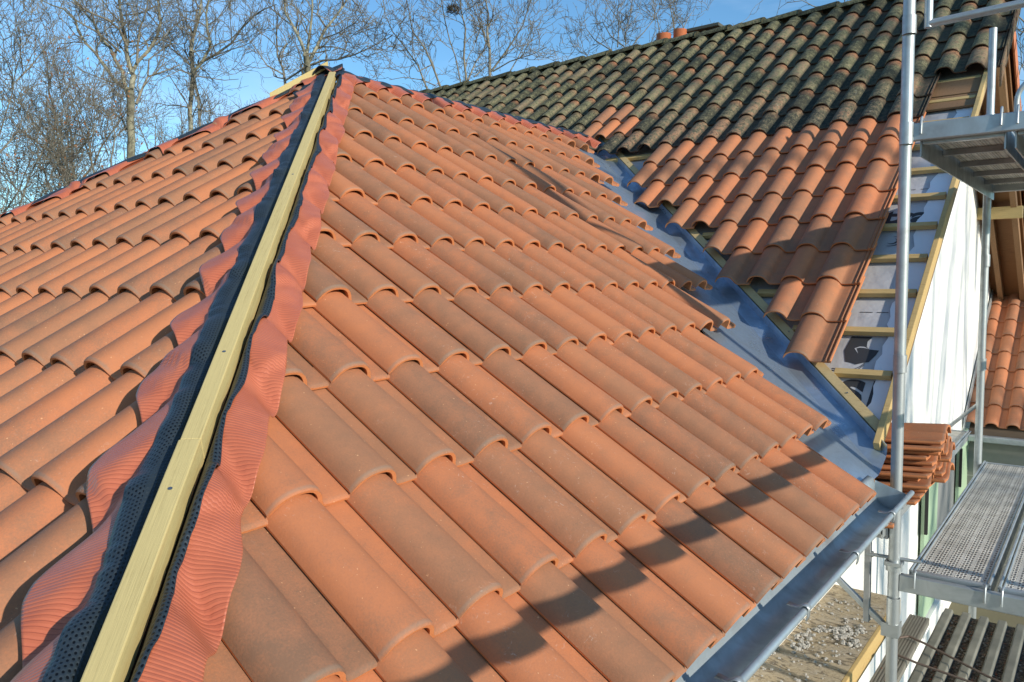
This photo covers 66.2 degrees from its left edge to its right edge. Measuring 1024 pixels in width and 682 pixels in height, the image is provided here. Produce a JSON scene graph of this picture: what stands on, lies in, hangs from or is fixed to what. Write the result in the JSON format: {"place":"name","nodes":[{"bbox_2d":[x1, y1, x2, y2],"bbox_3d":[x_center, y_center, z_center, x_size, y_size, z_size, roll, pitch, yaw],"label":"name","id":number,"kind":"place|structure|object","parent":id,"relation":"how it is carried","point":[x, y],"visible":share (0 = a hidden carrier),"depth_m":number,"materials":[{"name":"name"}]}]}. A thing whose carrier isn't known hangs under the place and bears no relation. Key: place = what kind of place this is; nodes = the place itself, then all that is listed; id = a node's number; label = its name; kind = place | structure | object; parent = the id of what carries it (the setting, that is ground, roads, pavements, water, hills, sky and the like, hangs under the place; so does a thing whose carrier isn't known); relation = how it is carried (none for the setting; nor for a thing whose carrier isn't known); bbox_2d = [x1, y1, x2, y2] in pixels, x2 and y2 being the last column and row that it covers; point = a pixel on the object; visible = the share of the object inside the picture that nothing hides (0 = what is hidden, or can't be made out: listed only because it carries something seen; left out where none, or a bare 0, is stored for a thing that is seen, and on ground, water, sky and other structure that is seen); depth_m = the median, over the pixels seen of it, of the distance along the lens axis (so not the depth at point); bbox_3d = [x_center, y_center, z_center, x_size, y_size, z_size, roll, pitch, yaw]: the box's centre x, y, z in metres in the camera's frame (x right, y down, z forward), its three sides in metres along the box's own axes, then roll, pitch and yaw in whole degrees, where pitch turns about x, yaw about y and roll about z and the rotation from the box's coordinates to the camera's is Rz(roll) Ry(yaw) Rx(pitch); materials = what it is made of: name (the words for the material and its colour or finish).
{"place":"outdoors","nodes":[
{"label":"outdoors","id":0,"kind":"place"},
{"bbox_2d":[0,0,1023,213],"label":"sky","id":1,"kind":"structure","parent":0,"point":[725,12],"materials":[{"name":"blue"}]},
{"bbox_2d":[948,602,1023,626],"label":"ground","id":2,"kind":"structure","parent":0,"point":[993,616],"depth_m":8.68,"materials":[{"name":"beige soil"}]},
{"bbox_2d":[0,104,55,212],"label":"bare tree","id":3,"kind":"object","parent":2,"relation":"on","point":[9,204],"visible":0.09,"depth_m":33.29,"materials":[{"name":"brown plant"}]},
{"bbox_2d":[0,0,87,214],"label":"bare tree","id":4,"kind":"object","parent":2,"relation":"on","point":[19,64],"visible":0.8,"depth_m":21.47,"materials":[{"name":"brown plant"}]},
{"bbox_2d":[0,53,121,213],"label":"bare tree","id":5,"kind":"object","parent":2,"relation":"on","point":[57,161],"visible":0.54,"depth_m":22.84,"materials":[{"name":"brown plant"}]},
{"bbox_2d":[0,82,151,202],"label":"bare tree","id":6,"kind":"object","parent":2,"relation":"on","point":[50,88],"visible":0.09,"depth_m":25.80,"materials":[{"name":"brown plant"}]},
{"bbox_2d":[1,11,171,210],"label":"bare tree","id":7,"kind":"object","parent":2,"relation":"on","point":[109,117],"visible":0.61,"depth_m":23.51,"materials":[{"name":"brown plant"}]},
{"bbox_2d":[0,17,177,211],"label":"bare tree","id":8,"kind":"object","parent":2,"relation":"on","point":[93,140],"visible":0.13,"depth_m":29.22,"materials":[{"name":"brown plant"}]},
{"bbox_2d":[37,0,220,158],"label":"bare tree","id":9,"kind":"object","parent":2,"relation":"on","point":[132,139],"visible":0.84,"depth_m":25.99,"materials":[{"name":"brown plant"}]},
{"bbox_2d":[85,60,240,167],"bbox_3d":[-16.346,-5.663,35.229,6.677,13.634,7.420,3,6,37],"label":"bare tree","id":10,"kind":"object","parent":2,"relation":"on","point":[155,134],"visible":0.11,"depth_m":35.47,"materials":[{"name":"brown plant"}]},
{"bbox_2d":[174,80,222,134],"bbox_3d":[-12.144,-5.083,33.361,6.000,12.677,6.872,3,6,37],"label":"bare tree","id":11,"kind":"object","parent":2,"relation":"on","point":[202,109],"visible":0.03,"depth_m":33.77,"materials":[{"name":"brown plant"}]},
{"bbox_2d":[119,0,304,147],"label":"bare tree","id":12,"kind":"object","parent":2,"relation":"on","point":[195,69],"visible":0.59,"depth_m":26.96,"materials":[{"name":"brown plant"}]},
{"bbox_2d":[222,85,268,111],"bbox_3d":[-11.496,-5.207,36.331,7.595,12.441,6.487,3,6,37],"label":"bare tree","id":13,"kind":"object","parent":2,"relation":"on","point":[246,102],"visible":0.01,"depth_m":35.09,"materials":[{"name":"brown plant"}]},
{"bbox_2d":[188,0,435,84],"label":"bare tree","id":14,"kind":"object","parent":2,"relation":"on","point":[307,65],"visible":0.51,"depth_m":24.68,"materials":[{"name":"brown plant"}]},
{"bbox_2d":[402,80,442,89],"bbox_3d":[-6.829,-4.721,32.906,6.072,11.907,7.591,-5,6,-43],"label":"bare tree","id":15,"kind":"object","parent":2,"relation":"on","point":[421,84],"visible":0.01,"depth_m":32.13,"materials":[{"name":"brown plant"}]},
{"bbox_2d":[327,0,588,90],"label":"bare tree","id":16,"kind":"object","parent":2,"relation":"on","point":[480,26],"visible":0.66,"depth_m":23.77,"materials":[{"name":"brown plant"}]},
{"bbox_2d":[445,1,462,17],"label":"bird nest","id":17,"kind":"object","parent":16,"relation":"attached to","point":[449,9],"visible":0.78,"depth_m":23.92,"materials":[{"name":"brown plant"}]},
{"bbox_2d":[0,0,1023,681],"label":"house","id":18,"kind":"structure","parent":2,"relation":"on","point":[580,368],"depth_m":2.69,"materials":[{"name":"ceramic"}]},
{"bbox_2d":[747,584,900,681],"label":"board platform","id":19,"kind":"structure","parent":18,"relation":"attached to","point":[853,666],"depth_m":4.15,"materials":[{"name":"brown wood"}]},
{"bbox_2d":[754,599,883,681],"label":"mortar crumbs","id":20,"kind":"object","parent":19,"relation":"on","point":[844,634],"visible":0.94,"depth_m":4.26,"materials":[{"name":"grey"}]},
{"bbox_2d":[538,0,696,61],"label":"bare tree","id":21,"kind":"object","parent":2,"relation":"on","point":[626,25],"visible":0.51,"depth_m":27.40,"materials":[{"name":"brown plant"}]},
{"bbox_2d":[635,0,713,41],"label":"bare tree","id":22,"kind":"object","parent":2,"relation":"on","point":[674,23],"visible":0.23,"depth_m":25.85,"materials":[{"name":"brown plant"}]},
{"bbox_2d":[733,0,847,25],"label":"bare tree","id":23,"kind":"object","parent":2,"relation":"on","point":[784,4],"visible":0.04,"depth_m":25.49,"materials":[{"name":"brown plant"}]},
{"bbox_2d":[836,0,1023,681],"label":"scaffold","id":24,"kind":"object","parent":2,"relation":"on","point":[910,133],"visible":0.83,"depth_m":3.37,"materials":[{"name":"metal"}]},
{"bbox_2d":[879,429,970,538],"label":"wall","id":25,"kind":"structure","parent":24,"relation":"on","point":[959,438],"depth_m":5.15,"materials":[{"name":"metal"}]},
{"bbox_2d":[885,522,893,528],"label":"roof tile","id":26,"kind":"object","parent":25,"relation":"on","point":[891,525],"visible":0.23,"depth_m":3.42,"materials":[{"name":"ceramic"}]},
{"bbox_2d":[906,499,919,504],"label":"roof tile","id":27,"kind":"object","parent":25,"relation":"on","point":[912,501],"visible":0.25,"depth_m":3.72,"materials":[{"name":"ceramic"}]},
{"bbox_2d":[902,491,924,498],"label":"roof tile","id":28,"kind":"object","parent":27,"relation":"on","point":[917,495],"visible":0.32,"depth_m":3.73,"materials":[{"name":"ceramic"}]},
{"bbox_2d":[902,475,933,492],"bbox_3d":[1.847,0.682,3.945,0.450,0.101,0.250,3,6,36],"label":"roof tile","id":29,"kind":"object","parent":28,"relation":"on","point":[914,490],"visible":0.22,"depth_m":3.74,"materials":[{"name":"ceramic"}]},
{"bbox_2d":[875,471,934,489],"bbox_3d":[1.832,0.659,3.902,0.450,0.101,0.250,3,6,35],"label":"roof tile","id":30,"kind":"object","parent":29,"relation":"on","point":[923,484],"visible":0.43,"depth_m":3.76,"materials":[{"name":"ceramic"}]},
{"bbox_2d":[876,476,919,481],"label":"roof tile","id":31,"kind":"object","parent":30,"relation":"on","point":[904,479],"visible":0.13,"depth_m":3.75,"materials":[{"name":"ceramic"}]},
{"bbox_2d":[878,464,936,478],"bbox_3d":[1.834,0.607,3.893,0.450,0.101,0.250,3,6,37],"label":"roof tile","id":32,"kind":"object","parent":31,"relation":"on","point":[917,475],"visible":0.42,"depth_m":3.71,"materials":[{"name":"ceramic"}]},
{"bbox_2d":[881,455,940,472],"bbox_3d":[1.855,0.580,3.896,0.450,0.101,0.250,3,6,36],"label":"roof tile","id":33,"kind":"object","parent":32,"relation":"on","point":[915,468],"visible":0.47,"depth_m":3.74,"materials":[{"name":"ceramic"}]},
{"bbox_2d":[884,449,943,465],"bbox_3d":[1.880,0.551,3.925,0.450,0.101,0.250,3,6,40],"label":"roof tile","id":34,"kind":"object","parent":33,"relation":"on","point":[919,463],"visible":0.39,"depth_m":3.74,"materials":[{"name":"ceramic"}]},
{"bbox_2d":[886,453,930,460],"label":"roof tile","id":35,"kind":"object","parent":34,"relation":"on","point":[915,457],"visible":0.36,"depth_m":3.73,"materials":[{"name":"ceramic"}]},
{"bbox_2d":[887,439,946,455],"bbox_3d":[1.890,0.499,3.907,0.450,0.101,0.250,3,6,36],"label":"roof tile","id":36,"kind":"object","parent":35,"relation":"on","point":[919,452],"visible":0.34,"depth_m":3.73,"materials":[{"name":"ceramic"}]},
{"bbox_2d":[885,430,947,451],"bbox_3d":[1.875,0.476,3.863,0.450,0.101,0.250,3,6,35],"label":"roof tile","id":37,"kind":"object","parent":36,"relation":"on","point":[923,435],"visible":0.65,"depth_m":3.76,"materials":[{"name":"ceramic"}]},
{"bbox_2d":[885,422,950,444],"bbox_3d":[1.899,0.447,3.892,0.450,0.101,0.250,3,6,39],"label":"roof tile","id":38,"kind":"object","parent":37,"relation":"on","point":[934,427],"visible":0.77,"depth_m":3.79,"materials":[{"name":"ceramic"}]},
{"bbox_2d":[907,608,1023,681],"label":"ribbed sheet","id":39,"kind":"object","parent":24,"relation":"on","point":[973,649],"visible":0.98,"depth_m":4.31,"materials":[{"name":"grey metal"}]},
{"bbox_2d":[898,654,972,681],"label":"steel cable","id":40,"kind":"object","parent":39,"relation":"on","point":[932,668],"visible":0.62,"depth_m":4.01,"materials":[{"name":"brown metal"}]},
{"bbox_2d":[899,635,1001,681],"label":"steel cable","id":41,"kind":"object","parent":39,"relation":"on","point":[953,658],"visible":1,"depth_m":4.15,"materials":[{"name":"brown metal"}]},
{"bbox_2d":[908,614,1023,681],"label":"grit layer","id":42,"kind":"object","parent":39,"relation":"on","point":[1001,661],"visible":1,"depth_m":4.32,"materials":[{"name":"black gravel"}]},
{"bbox_2d":[897,620,1023,681],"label":"stone chips","id":43,"kind":"object","parent":42,"relation":"on","point":[940,646],"visible":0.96,"depth_m":4.32,"materials":[{"name":"grey gravel"}]},
{"bbox_2d":[869,614,929,681],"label":"grooved board","id":44,"kind":"object","parent":43,"relation":"on","point":[914,626],"visible":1,"depth_m":4.32,"materials":[{"name":"beige wood"}]},
{"bbox_2d":[909,460,1023,590],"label":"scaffold deck","id":45,"kind":"structure","parent":24,"relation":"on","point":[964,544],"depth_m":3.98,"materials":[{"name":"metal"}]},
{"bbox_2d":[920,131,1023,199],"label":"scaffold deck","id":46,"kind":"structure","parent":24,"relation":"on","point":[983,163],"depth_m":3.87,"materials":[{"name":"metal"}]},
{"bbox_2d":[998,517,1023,596],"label":"scaffold deck","id":47,"kind":"structure","parent":24,"relation":"on","point":[1011,582],"depth_m":3.46,"materials":[{"name":"metal"}]},
{"bbox_2d":[1015,130,1023,158],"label":"scaffold deck","id":48,"kind":"structure","parent":24,"relation":"on","point":[1019,141],"depth_m":3.20,"materials":[{"name":"metal"}]},
{"bbox_2d":[963,289,1023,591],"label":"lean to","id":49,"kind":"object","parent":2,"relation":"on","point":[1003,429],"visible":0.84,"depth_m":9.41,"materials":[{"name":"ceramic"}]},
{"bbox_2d":[1016,16,1023,106],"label":"bare tree","id":50,"kind":"object","parent":2,"relation":"on","point":[1020,34],"visible":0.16,"depth_m":20.21,"materials":[{"name":"brown plant"}]},
{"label":"roof tile","id":51,"kind":"object","parent":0,"visible":0},
{"bbox_2d":[931,462,954,482],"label":"roof tile","id":52,"kind":"object","parent":51,"relation":"on","point":[944,478],"visible":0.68,"depth_m":4.07,"materials":[{"name":"ceramic"}]},
{"bbox_2d":[934,460,950,476],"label":"roof tile","id":53,"kind":"object","parent":52,"relation":"on","point":[941,472],"visible":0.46,"depth_m":4.07,"materials":[{"name":"ceramic"}]},
{"bbox_2d":[935,462,942,470],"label":"roof tile","id":54,"kind":"object","parent":53,"relation":"on","point":[939,466],"visible":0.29,"depth_m":4.08,"materials":[{"name":"ceramic"}]},
{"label":"roof tile","id":55,"kind":"object","parent":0,"visible":0},
{"bbox_2d":[937,442,954,461],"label":"roof tile","id":56,"kind":"object","parent":55,"relation":"on","point":[948,457],"visible":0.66,"depth_m":4.06,"materials":[{"name":"ceramic"}]},
{"bbox_2d":[940,436,951,455],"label":"roof tile","id":57,"kind":"object","parent":56,"relation":"on","point":[946,446],"visible":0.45,"depth_m":4.08,"materials":[{"name":"ceramic"}]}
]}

